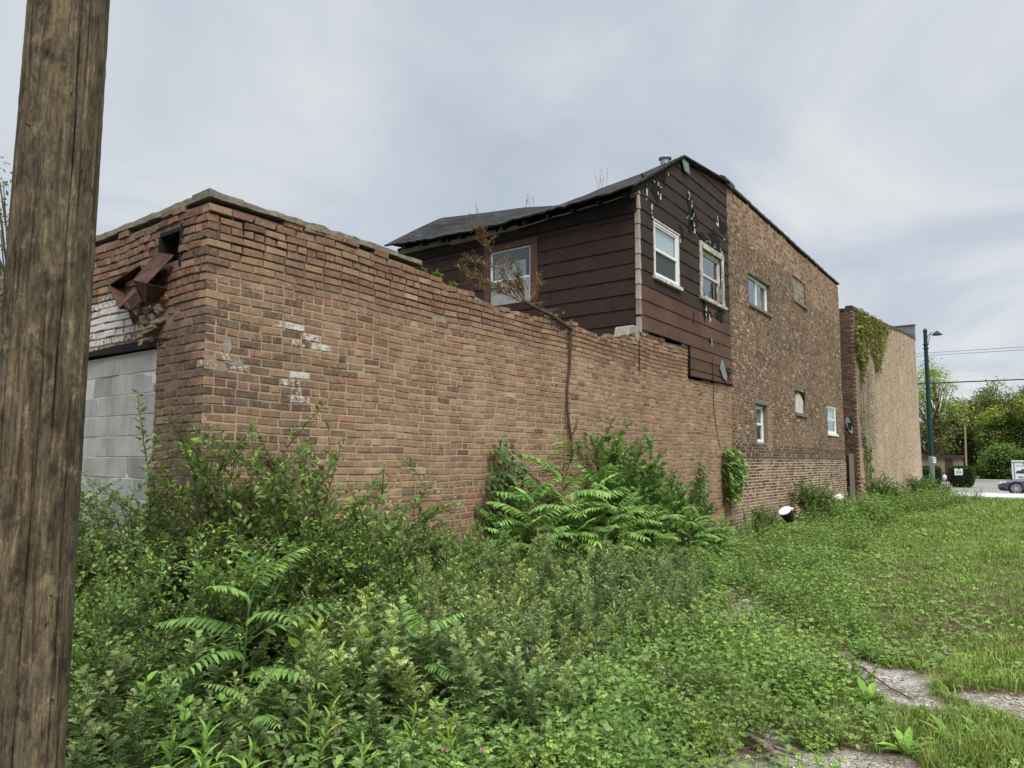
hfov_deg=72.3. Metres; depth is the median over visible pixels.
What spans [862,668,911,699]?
stick
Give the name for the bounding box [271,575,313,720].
mugwort plant
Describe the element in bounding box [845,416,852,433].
satellite dish
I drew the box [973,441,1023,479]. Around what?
tree
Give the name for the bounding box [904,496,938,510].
herb
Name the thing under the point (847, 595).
herb
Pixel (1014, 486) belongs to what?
parked car
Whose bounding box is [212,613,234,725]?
mugwort plant
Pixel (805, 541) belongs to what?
herb
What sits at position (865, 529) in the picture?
herb
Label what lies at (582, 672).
mugwort plant
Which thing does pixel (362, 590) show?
mugwort plant
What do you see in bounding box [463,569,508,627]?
mugwort plant
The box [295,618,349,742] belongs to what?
mugwort plant
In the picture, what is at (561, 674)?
herb
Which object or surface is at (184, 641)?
mugwort plant
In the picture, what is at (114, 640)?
mugwort plant
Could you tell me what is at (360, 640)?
mugwort plant
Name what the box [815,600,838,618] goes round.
grass tuft
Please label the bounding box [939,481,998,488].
parking lot
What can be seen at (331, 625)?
mugwort plant
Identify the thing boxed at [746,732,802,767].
fallen branch
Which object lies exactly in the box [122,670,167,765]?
broad leaf weed
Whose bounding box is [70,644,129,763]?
mugwort plant
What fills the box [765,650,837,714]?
herb
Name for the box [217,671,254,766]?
mugwort plant
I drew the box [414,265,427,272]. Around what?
parapet weed
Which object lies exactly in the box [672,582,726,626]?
herb
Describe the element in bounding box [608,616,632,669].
mugwort plant
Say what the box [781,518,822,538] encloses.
herb
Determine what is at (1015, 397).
tree
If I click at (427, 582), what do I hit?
mugwort plant
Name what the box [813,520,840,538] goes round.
herb
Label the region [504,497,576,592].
pinnate sapling
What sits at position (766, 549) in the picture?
herb
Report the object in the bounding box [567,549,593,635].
mugwort plant
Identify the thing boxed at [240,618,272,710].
mugwort plant
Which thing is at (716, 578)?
herb
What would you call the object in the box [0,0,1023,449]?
sky
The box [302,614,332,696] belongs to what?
lance leaf weed
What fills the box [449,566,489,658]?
mugwort plant
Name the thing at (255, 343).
dry tendril
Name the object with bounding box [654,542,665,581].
mugwort plant
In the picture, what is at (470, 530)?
mugwort plant
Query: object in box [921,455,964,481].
shed
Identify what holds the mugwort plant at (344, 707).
on the ground at (914, 686)
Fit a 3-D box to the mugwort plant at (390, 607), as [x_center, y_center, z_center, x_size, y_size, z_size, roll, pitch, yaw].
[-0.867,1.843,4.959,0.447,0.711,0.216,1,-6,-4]
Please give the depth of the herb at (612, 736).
3.79 m
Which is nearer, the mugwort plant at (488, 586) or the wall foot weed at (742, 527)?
the mugwort plant at (488, 586)
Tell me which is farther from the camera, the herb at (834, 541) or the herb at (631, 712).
the herb at (834, 541)
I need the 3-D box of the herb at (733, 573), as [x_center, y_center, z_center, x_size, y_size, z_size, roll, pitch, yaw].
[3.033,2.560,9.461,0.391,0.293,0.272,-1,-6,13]
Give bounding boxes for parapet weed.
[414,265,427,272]
[432,269,443,279]
[448,281,458,288]
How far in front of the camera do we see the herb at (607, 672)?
4.77 m
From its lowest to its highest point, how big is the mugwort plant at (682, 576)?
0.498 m
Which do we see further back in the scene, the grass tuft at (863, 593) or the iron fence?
the iron fence
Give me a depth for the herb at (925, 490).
29.28 m
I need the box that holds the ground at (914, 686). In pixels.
[100,476,1023,767]
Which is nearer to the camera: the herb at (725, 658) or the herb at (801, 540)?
the herb at (725, 658)
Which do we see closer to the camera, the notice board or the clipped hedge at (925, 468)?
the notice board
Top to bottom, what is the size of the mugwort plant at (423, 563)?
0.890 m
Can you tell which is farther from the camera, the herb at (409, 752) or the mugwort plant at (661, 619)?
the mugwort plant at (661, 619)
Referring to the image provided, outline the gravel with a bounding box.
[693,603,1023,767]
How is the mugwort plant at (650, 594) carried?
on the ground at (914, 686)
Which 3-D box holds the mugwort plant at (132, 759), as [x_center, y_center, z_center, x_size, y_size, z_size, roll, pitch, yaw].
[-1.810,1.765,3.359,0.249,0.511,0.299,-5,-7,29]
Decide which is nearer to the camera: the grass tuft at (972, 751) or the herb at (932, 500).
the grass tuft at (972, 751)
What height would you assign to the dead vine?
3.316 m
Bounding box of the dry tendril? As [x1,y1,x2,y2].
[244,313,263,375]
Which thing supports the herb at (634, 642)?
on the ground at (914, 686)
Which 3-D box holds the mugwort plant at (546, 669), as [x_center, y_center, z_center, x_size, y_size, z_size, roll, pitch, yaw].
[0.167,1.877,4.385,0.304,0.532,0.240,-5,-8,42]
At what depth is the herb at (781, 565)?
9.77 m
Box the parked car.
[998,479,1023,492]
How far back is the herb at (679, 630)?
6.37 m
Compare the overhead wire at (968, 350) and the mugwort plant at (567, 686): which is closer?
the mugwort plant at (567, 686)
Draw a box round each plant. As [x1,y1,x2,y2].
[65,698,106,767]
[66,671,110,767]
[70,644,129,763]
[88,580,114,647]
[93,670,147,767]
[95,635,122,687]
[97,699,163,767]
[101,631,156,721]
[102,641,153,748]
[139,661,189,764]
[160,629,234,760]
[162,604,196,702]
[184,695,223,767]
[194,627,243,729]
[198,563,216,668]
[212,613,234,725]
[213,597,247,707]
[215,726,247,767]
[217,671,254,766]
[235,666,285,760]
[237,700,283,767]
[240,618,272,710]
[255,570,302,666]
[263,578,309,701]
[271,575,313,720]
[274,670,332,767]
[287,635,328,735]
[288,597,344,707]
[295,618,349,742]
[298,581,338,681]
[307,705,346,767]
[315,649,364,763]
[324,590,354,673]
[326,581,341,618]
[332,612,369,725]
[335,582,389,711]
[342,646,386,751]
[343,587,375,665]
[348,693,391,767]
[362,594,418,689]
[365,595,439,731]
[368,571,441,689]
[374,566,395,636]
[374,588,406,660]
[374,609,431,732]
[377,593,421,647]
[388,623,440,733]
[391,661,434,755]
[392,561,417,611]
[400,620,439,717]
[405,553,426,614]
[414,526,427,573]
[415,696,443,762]
[416,555,447,693]
[417,604,452,710]
[423,566,435,649]
[429,577,450,659]
[432,586,458,681]
[434,543,459,578]
[435,595,504,683]
[437,529,458,600]
[437,572,480,642]
[437,608,481,713]
[443,620,497,732]
[445,595,517,703]
[447,626,496,745]
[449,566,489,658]
[450,578,505,674]
[450,587,483,666]
[451,521,474,563]
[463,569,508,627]
[464,554,482,623]
[466,566,498,628]
[471,525,490,577]
[474,538,506,617]
[474,578,527,687]
[476,577,498,642]
[477,583,518,669]
[478,537,498,595]
[485,619,519,714]
[487,646,545,741]
[488,566,505,632]
[490,532,543,636]
[490,538,511,633]
[496,543,530,655]
[496,594,550,677]
[498,540,522,613]
[499,591,550,660]
[503,657,538,725]
[508,545,532,606]
[509,594,549,691]
[510,559,538,650]
[511,681,545,745]
[517,589,552,642]
[519,535,541,598]
[522,598,560,674]
[524,595,553,696]
[525,643,560,718]
[528,528,549,619]
[528,542,550,633]
[529,547,575,607]
[530,564,583,647]
[532,650,573,711]
[535,534,575,605]
[537,579,571,659]
[539,532,565,634]
[544,533,590,598]
[552,574,591,634]
[552,614,584,680]
[555,586,585,647]
[555,659,588,736]
[556,569,574,628]
[557,549,587,599]
[557,618,590,689]
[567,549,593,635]
[568,519,593,561]
[569,566,594,646]
[570,529,593,588]
[570,656,598,714]
[571,557,593,611]
[573,534,607,593]
[573,614,596,663]
[576,541,590,606]
[579,547,611,615]
[581,562,606,636]
[581,601,614,664]
[585,651,604,689]
[588,548,613,621]
[589,585,593,632]
[592,530,608,595]
[601,551,633,613]
[602,570,617,625]
[603,523,626,586]
[603,585,633,634]
[604,521,617,593]
[604,549,622,615]
[604,552,622,599]
[608,540,651,600]
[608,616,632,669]
[610,540,634,605]
[617,590,633,651]
[629,553,638,592]
[629,564,639,604]
[630,534,645,566]
[630,588,643,635]
[633,564,647,601]
[634,551,649,601]
[634,586,653,629]
[635,579,653,617]
[637,546,665,595]
[643,583,667,613]
[644,603,654,646]
[645,536,671,568]
[645,565,664,608]
[645,601,663,636]
[650,589,664,630]
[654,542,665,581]
[655,548,669,580]
[658,539,679,569]
[658,556,678,607]
[658,562,666,590]
[663,557,671,587]
[665,558,677,588]
[667,556,679,602]
[667,577,681,618]
[670,541,674,559]
[670,586,679,624]
[671,535,691,568]
[672,549,686,577]
[672,552,689,582]
[673,553,697,585]
[676,580,698,613]
[677,547,692,573]
[677,549,697,575]
[677,573,693,611]
[678,563,693,587]
[686,567,700,608]
[688,713,713,731]
[695,549,701,568]
[696,558,707,586]
[696,569,702,595]
[698,583,707,602]
[707,564,716,587]
[779,690,842,716]
[843,676,896,703]
[855,707,886,720]
[876,726,939,756]
[920,714,985,751]
[955,714,1013,747]
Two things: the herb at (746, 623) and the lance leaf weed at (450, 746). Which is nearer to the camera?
the lance leaf weed at (450, 746)
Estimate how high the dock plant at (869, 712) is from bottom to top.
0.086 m
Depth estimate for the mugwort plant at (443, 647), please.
4.58 m
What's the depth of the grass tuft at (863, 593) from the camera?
8.27 m
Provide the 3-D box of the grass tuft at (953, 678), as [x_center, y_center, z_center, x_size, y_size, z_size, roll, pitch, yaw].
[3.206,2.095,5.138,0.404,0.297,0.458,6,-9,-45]
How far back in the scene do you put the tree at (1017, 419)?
70.37 m
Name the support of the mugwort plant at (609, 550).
on the ground at (914, 686)
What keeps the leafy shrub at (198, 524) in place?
on the ground at (914, 686)
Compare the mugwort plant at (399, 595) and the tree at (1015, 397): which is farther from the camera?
the tree at (1015, 397)
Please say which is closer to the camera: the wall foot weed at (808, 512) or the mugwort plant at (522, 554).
the mugwort plant at (522, 554)
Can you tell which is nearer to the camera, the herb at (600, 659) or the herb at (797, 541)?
the herb at (600, 659)
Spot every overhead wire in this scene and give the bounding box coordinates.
[916,347,1016,353]
[916,349,1023,356]
[918,379,1023,383]
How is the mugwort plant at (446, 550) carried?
on the ground at (914, 686)
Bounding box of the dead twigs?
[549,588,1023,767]
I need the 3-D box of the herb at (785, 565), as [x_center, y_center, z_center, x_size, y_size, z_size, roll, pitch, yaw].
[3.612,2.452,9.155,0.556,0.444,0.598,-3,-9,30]
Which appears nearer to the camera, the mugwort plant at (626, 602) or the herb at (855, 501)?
the mugwort plant at (626, 602)
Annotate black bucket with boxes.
[778,506,794,522]
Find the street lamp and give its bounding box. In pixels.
[923,328,941,479]
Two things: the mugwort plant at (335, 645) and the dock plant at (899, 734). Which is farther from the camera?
the mugwort plant at (335, 645)
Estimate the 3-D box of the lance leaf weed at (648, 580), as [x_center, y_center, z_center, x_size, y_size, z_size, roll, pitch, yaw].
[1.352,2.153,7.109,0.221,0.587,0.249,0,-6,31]
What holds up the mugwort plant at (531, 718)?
on the ground at (914, 686)
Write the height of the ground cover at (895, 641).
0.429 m
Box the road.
[939,488,1009,492]
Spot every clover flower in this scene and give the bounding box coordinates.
[443,748,447,767]
[450,722,459,767]
[480,748,484,767]
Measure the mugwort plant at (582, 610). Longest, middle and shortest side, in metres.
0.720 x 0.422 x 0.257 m
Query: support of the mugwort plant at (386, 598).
on the ground at (914, 686)
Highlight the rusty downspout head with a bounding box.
[109,252,173,324]
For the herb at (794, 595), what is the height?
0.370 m
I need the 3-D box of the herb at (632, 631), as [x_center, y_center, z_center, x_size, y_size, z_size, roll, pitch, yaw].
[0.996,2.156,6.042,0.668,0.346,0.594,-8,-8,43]
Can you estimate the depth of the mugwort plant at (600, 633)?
5.44 m
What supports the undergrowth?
on the ground at (914, 686)
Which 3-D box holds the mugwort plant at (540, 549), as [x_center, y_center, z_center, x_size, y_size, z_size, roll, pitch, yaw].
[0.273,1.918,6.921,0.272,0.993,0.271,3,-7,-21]
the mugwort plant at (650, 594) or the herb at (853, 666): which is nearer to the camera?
the herb at (853, 666)
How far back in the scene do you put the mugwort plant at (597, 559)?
8.28 m
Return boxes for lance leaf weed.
[70,721,108,767]
[152,714,190,767]
[178,716,227,767]
[227,735,269,767]
[290,693,321,765]
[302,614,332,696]
[302,695,341,767]
[312,640,348,731]
[348,730,381,767]
[392,700,427,766]
[437,719,470,767]
[500,597,527,667]
[525,571,543,626]
[606,601,626,641]
[642,570,652,598]
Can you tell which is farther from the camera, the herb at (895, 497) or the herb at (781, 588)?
the herb at (895, 497)
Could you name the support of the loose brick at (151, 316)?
on the brick outbuilding
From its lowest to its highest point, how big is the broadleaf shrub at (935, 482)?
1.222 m
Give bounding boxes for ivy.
[855,308,891,486]
[860,391,875,491]
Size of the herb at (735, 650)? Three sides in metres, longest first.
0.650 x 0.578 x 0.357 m
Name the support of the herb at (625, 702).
on the ground at (914, 686)
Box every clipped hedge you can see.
[922,465,941,485]
[947,465,975,486]
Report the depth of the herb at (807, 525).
15.61 m
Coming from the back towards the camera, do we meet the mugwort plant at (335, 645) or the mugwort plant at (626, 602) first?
the mugwort plant at (626, 602)
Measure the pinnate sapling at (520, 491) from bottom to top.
1.473 m
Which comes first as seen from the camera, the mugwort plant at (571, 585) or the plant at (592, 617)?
the plant at (592, 617)
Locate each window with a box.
[483,237,537,305]
[652,218,682,291]
[699,240,727,310]
[748,272,772,317]
[756,404,767,442]
[792,276,808,310]
[795,390,808,417]
[827,405,838,436]
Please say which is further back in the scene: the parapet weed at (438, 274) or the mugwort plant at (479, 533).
the parapet weed at (438, 274)
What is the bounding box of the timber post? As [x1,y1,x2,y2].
[964,426,966,468]
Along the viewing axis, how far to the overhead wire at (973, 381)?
53.03 m
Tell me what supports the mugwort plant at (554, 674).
on the ground at (914, 686)
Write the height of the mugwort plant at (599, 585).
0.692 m
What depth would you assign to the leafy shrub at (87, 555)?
5.60 m
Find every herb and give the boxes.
[337,713,406,767]
[377,729,454,767]
[377,758,438,767]
[390,737,422,761]
[391,697,486,767]
[401,740,439,767]
[408,678,526,765]
[433,713,511,767]
[457,723,575,767]
[472,696,584,767]
[472,697,523,754]
[482,648,599,740]
[492,711,585,767]
[492,714,534,766]
[518,706,617,767]
[529,712,647,767]
[531,666,675,764]
[537,653,595,716]
[543,687,594,743]
[555,639,597,669]
[555,750,622,767]
[558,667,622,740]
[568,701,685,767]
[570,679,621,715]
[572,596,659,653]
[576,655,634,703]
[581,710,736,767]
[581,753,603,767]
[583,700,683,766]
[584,652,622,674]
[588,643,642,688]
[591,669,715,744]
[599,694,692,767]
[603,681,640,725]
[605,664,643,700]
[606,620,705,701]
[607,613,666,651]
[608,619,663,662]
[609,612,664,645]
[611,597,677,641]
[615,666,697,721]
[622,674,713,733]
[622,734,700,767]
[623,675,661,714]
[628,585,681,641]
[633,590,675,628]
[644,626,680,653]
[646,598,739,650]
[649,642,740,705]
[653,583,695,613]
[653,606,727,657]
[654,604,713,633]
[656,678,747,767]
[657,620,722,662]
[661,595,736,636]
[661,645,750,702]
[671,636,729,679]
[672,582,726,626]
[672,606,720,640]
[676,550,711,584]
[682,635,768,684]
[685,592,719,615]
[688,673,794,749]
[691,647,829,735]
[693,681,737,716]
[695,550,724,580]
[697,573,725,598]
[699,637,734,669]
[699,757,744,767]
[700,543,725,562]
[700,548,765,579]
[700,561,741,592]
[700,604,780,660]
[701,603,748,633]
[701,611,735,633]
[702,563,733,588]
[711,643,791,696]
[713,580,743,610]
[714,551,747,576]
[714,619,800,685]
[717,609,755,638]
[718,596,773,627]
[718,613,801,664]
[718,615,791,672]
[718,617,761,649]
[721,550,747,570]
[722,542,753,561]
[723,562,744,582]
[724,565,748,586]
[725,556,769,583]
[733,530,772,557]
[733,631,767,664]
[733,639,850,704]
[734,622,820,672]
[735,541,762,556]
[737,656,789,687]
[742,559,808,594]
[742,573,816,613]
[742,637,843,691]
[743,520,769,539]
[743,571,762,592]
[744,744,805,767]
[748,546,768,558]
[749,568,780,590]
[750,521,791,545]
[753,547,793,569]
[755,543,777,555]
[757,734,850,767]
[758,533,805,558]
[759,524,778,538]
[759,529,787,549]
[759,558,793,576]
[760,530,790,550]
[760,570,789,598]
[761,573,805,605]
[762,524,792,539]
[763,582,799,607]
[764,538,811,562]
[765,633,826,679]
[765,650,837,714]
[768,562,839,597]
[768,586,836,620]
[769,551,809,587]
[770,620,813,651]
[770,751,842,767]
[772,566,809,588]
[775,540,797,559]
[775,676,858,745]
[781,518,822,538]
[781,542,834,569]
[781,552,801,571]
[783,526,816,543]
[783,532,808,551]
[785,535,812,545]
[789,653,848,699]
[790,600,819,631]
[792,542,829,568]
[792,644,839,668]
[793,544,821,562]
[793,708,841,755]
[794,578,836,607]
[796,557,854,588]
[796,583,839,603]
[798,522,821,540]
[800,600,835,629]
[801,511,837,535]
[802,623,886,685]
[803,524,822,539]
[803,551,840,586]
[803,553,847,577]
[803,652,839,680]
[804,528,842,548]
[804,554,839,570]
[805,495,853,522]
[805,566,849,602]
[805,588,851,620]
[808,538,844,566]
[809,567,865,595]
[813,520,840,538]
[816,575,875,618]
[816,588,893,639]
[817,501,852,523]
[820,544,849,561]
[820,603,856,634]
[820,604,878,630]
[823,515,858,534]
[823,538,849,551]
[824,648,872,680]
[825,496,877,527]
[827,536,845,547]
[827,586,869,610]
[829,527,861,540]
[831,528,865,548]
[832,541,856,566]
[833,527,851,537]
[834,538,862,551]
[834,611,880,644]
[835,487,873,515]
[835,499,855,519]
[838,489,879,516]
[839,531,865,545]
[839,597,879,620]
[839,604,879,631]
[840,624,899,662]
[843,527,880,551]
[843,589,863,601]
[846,492,901,517]
[848,510,881,532]
[851,522,876,541]
[852,498,890,520]
[853,498,906,528]
[853,522,876,535]
[862,499,902,521]
[863,492,896,503]
[864,486,908,515]
[865,496,892,514]
[865,500,902,516]
[885,488,914,511]
[902,493,928,508]
[904,485,940,501]
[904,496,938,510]
[905,481,946,502]
[905,490,930,502]
[910,489,938,509]
[916,484,943,498]
[917,489,943,506]
[927,490,952,508]
[932,484,957,503]
[942,485,968,503]
[946,485,980,499]
[966,487,984,499]
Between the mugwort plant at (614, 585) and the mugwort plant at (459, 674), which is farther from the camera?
the mugwort plant at (614, 585)
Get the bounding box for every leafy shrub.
[66,712,107,767]
[67,553,206,730]
[72,527,264,681]
[74,464,234,658]
[76,478,159,585]
[89,520,378,713]
[100,389,401,669]
[145,419,463,654]
[238,504,413,671]
[267,475,463,603]
[348,539,494,655]
[391,505,498,595]
[420,512,502,562]
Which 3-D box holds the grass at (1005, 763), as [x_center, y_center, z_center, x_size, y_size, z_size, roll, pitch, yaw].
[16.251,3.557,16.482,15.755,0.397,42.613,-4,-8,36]
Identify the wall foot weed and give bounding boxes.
[718,509,735,537]
[738,519,751,539]
[740,507,750,533]
[754,510,767,533]
[778,498,791,523]
[804,503,812,523]
[809,500,818,520]
[829,502,839,515]
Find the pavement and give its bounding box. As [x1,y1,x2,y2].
[949,492,1023,498]
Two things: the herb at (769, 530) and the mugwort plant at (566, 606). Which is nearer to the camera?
the mugwort plant at (566, 606)
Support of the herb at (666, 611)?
on the ground at (914, 686)
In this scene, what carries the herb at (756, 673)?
on the ground at (914, 686)
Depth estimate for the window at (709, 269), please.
16.31 m
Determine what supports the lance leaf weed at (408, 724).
on the ground at (914, 686)
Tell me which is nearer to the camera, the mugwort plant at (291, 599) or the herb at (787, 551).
the mugwort plant at (291, 599)
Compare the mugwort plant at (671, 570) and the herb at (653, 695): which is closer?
the herb at (653, 695)
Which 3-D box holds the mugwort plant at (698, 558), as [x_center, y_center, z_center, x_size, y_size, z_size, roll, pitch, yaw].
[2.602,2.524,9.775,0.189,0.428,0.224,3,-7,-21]
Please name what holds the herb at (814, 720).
on the ground at (914, 686)
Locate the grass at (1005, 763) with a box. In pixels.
[476,496,1023,767]
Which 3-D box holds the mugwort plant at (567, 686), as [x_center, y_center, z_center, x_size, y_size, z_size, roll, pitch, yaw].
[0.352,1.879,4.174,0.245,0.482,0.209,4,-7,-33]
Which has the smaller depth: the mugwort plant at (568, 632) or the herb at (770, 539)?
the mugwort plant at (568, 632)
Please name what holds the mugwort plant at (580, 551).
on the ground at (914, 686)
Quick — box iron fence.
[922,471,951,484]
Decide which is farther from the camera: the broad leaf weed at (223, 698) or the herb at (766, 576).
the herb at (766, 576)
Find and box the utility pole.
[0,0,109,767]
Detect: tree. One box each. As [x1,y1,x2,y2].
[0,156,11,275]
[917,355,974,454]
[919,418,964,460]
[939,396,988,469]
[959,376,1023,437]
[968,439,992,478]
[969,404,1023,476]
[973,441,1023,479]
[996,382,1023,412]
[996,394,1023,452]
[1008,448,1023,474]
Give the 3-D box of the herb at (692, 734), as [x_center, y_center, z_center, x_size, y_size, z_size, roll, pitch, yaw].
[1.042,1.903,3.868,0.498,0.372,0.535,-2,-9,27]
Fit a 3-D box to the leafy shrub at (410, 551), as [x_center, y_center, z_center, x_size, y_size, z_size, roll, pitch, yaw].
[-1.566,1.633,6.613,2.178,1.505,1.945,-4,-6,0]
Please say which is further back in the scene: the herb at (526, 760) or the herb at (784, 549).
the herb at (784, 549)
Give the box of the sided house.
[384,154,732,385]
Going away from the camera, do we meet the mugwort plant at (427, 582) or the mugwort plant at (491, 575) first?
the mugwort plant at (427, 582)
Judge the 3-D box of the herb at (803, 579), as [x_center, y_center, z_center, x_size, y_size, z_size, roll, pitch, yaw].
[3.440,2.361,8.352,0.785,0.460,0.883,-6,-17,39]
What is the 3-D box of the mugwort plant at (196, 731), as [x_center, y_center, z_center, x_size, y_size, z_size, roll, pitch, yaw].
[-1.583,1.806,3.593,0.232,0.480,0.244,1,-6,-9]
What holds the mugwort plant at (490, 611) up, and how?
on the ground at (914, 686)
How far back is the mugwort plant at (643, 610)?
6.45 m
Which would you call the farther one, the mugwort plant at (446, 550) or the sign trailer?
the sign trailer
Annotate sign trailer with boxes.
[1010,460,1023,478]
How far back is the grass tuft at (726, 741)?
4.07 m
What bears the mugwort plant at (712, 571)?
on the ground at (914, 686)
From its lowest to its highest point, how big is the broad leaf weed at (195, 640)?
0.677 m
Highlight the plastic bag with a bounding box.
[833,494,843,502]
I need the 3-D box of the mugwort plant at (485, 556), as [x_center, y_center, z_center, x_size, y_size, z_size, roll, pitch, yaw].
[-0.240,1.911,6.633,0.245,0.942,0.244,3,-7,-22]
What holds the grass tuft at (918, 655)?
on the ground at (914, 686)
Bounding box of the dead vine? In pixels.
[454,212,577,461]
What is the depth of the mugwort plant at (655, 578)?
7.28 m
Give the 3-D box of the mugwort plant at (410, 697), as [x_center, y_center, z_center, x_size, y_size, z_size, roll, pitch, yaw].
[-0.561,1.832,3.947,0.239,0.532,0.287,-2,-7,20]
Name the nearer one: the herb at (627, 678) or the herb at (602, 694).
the herb at (602, 694)
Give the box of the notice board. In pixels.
[954,468,962,474]
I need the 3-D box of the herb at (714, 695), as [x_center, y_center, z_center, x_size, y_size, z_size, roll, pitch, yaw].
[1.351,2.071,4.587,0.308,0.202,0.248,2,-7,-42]
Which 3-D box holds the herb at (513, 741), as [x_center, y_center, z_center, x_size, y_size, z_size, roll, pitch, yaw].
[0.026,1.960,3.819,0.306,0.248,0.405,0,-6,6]
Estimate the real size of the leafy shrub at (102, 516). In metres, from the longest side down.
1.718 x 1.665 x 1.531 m
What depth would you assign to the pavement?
37.76 m
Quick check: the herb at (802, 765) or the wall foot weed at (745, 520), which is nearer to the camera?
the herb at (802, 765)
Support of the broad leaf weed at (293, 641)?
on the ground at (914, 686)
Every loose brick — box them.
[141,319,150,325]
[141,324,160,337]
[142,307,155,314]
[148,313,155,319]
[150,317,166,325]
[153,304,164,314]
[160,293,169,302]
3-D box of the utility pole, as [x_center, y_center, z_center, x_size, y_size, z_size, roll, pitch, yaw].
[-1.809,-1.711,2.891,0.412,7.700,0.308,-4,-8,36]
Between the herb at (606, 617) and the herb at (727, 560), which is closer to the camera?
the herb at (606, 617)
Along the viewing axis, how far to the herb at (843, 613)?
6.86 m
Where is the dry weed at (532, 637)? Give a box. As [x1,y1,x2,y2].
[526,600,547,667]
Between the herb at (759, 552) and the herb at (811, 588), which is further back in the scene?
the herb at (759, 552)
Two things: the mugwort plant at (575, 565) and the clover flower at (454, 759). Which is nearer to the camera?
the clover flower at (454, 759)
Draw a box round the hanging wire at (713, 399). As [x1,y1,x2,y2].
[712,356,719,446]
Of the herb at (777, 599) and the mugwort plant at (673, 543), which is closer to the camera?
the herb at (777, 599)
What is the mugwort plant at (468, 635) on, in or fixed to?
on the ground at (914, 686)
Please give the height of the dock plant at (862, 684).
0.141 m
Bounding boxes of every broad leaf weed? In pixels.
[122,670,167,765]
[157,694,201,767]
[168,654,194,741]
[179,624,227,721]
[196,693,231,767]
[267,618,309,723]
[272,576,309,679]
[344,624,376,720]
[350,605,374,681]
[402,576,429,633]
[453,653,484,723]
[455,555,463,596]
[467,629,477,659]
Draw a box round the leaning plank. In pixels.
[849,454,854,503]
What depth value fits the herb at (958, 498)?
28.93 m
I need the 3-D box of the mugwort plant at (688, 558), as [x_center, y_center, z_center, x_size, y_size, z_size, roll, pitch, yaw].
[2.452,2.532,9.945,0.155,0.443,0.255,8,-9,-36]
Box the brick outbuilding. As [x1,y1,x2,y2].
[0,188,734,650]
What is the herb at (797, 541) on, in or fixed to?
on the ground at (914, 686)
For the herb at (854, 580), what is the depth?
8.30 m
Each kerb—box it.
[964,492,1023,493]
[975,479,1007,481]
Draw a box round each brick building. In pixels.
[719,175,846,530]
[839,305,922,499]
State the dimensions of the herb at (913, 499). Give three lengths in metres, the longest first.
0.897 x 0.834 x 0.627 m
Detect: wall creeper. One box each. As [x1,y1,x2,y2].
[474,435,539,560]
[696,458,713,525]
[722,445,749,526]
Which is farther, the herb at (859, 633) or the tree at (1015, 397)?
the tree at (1015, 397)
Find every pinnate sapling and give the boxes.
[81,470,108,581]
[154,546,356,728]
[179,523,359,689]
[200,657,320,767]
[367,597,466,695]
[477,476,583,583]
[491,424,621,570]
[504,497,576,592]
[526,487,635,577]
[555,458,663,578]
[575,490,667,586]
[611,482,685,563]
[663,505,722,559]
[693,513,742,553]
[704,518,735,549]
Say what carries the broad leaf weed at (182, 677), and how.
on the ground at (914, 686)
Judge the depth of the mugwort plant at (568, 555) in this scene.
7.67 m
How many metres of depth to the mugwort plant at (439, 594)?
5.66 m
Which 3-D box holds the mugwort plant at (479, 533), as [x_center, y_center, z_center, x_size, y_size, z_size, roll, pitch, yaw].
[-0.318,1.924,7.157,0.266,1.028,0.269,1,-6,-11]
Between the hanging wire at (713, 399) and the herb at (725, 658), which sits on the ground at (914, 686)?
the herb at (725, 658)
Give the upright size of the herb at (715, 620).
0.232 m
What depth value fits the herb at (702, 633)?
5.95 m
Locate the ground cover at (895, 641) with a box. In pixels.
[379,498,1023,767]
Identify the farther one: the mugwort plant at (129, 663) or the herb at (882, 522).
the herb at (882, 522)
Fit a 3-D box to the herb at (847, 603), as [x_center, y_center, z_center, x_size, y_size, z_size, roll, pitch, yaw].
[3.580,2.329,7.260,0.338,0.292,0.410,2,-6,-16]
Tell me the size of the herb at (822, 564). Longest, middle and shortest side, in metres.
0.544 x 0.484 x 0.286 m
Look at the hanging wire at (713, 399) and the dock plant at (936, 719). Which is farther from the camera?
the hanging wire at (713, 399)
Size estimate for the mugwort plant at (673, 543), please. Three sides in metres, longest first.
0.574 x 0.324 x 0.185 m
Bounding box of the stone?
[724,738,741,747]
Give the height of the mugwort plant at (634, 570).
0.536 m
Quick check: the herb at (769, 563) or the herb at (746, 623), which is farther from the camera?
the herb at (769, 563)
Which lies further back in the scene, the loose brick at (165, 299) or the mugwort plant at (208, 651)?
the loose brick at (165, 299)
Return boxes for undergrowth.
[65,495,908,767]
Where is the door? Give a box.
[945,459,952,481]
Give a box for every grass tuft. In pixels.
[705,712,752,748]
[769,701,805,722]
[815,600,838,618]
[820,622,838,641]
[845,670,858,687]
[852,581,886,600]
[856,615,888,636]
[865,697,931,738]
[873,707,981,767]
[884,606,916,628]
[905,632,954,663]
[913,662,959,690]
[914,653,984,692]
[919,710,1019,767]
[950,636,1013,674]
[975,705,1023,757]
[993,698,1023,735]
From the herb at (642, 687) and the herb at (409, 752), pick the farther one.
the herb at (642, 687)
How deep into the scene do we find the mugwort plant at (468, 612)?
4.86 m
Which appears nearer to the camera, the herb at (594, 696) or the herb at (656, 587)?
the herb at (594, 696)
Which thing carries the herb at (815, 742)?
on the ground at (914, 686)
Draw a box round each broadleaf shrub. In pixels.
[444,518,542,618]
[569,416,694,568]
[598,466,695,557]
[656,469,721,557]
[690,511,717,552]
[708,525,734,544]
[735,503,778,532]
[754,510,777,530]
[788,476,830,519]
[817,486,849,516]
[856,471,902,500]
[891,486,906,498]
[894,473,935,493]
[920,475,944,492]
[939,482,952,494]
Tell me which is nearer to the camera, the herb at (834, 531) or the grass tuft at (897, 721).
the grass tuft at (897, 721)
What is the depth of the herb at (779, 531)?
14.28 m

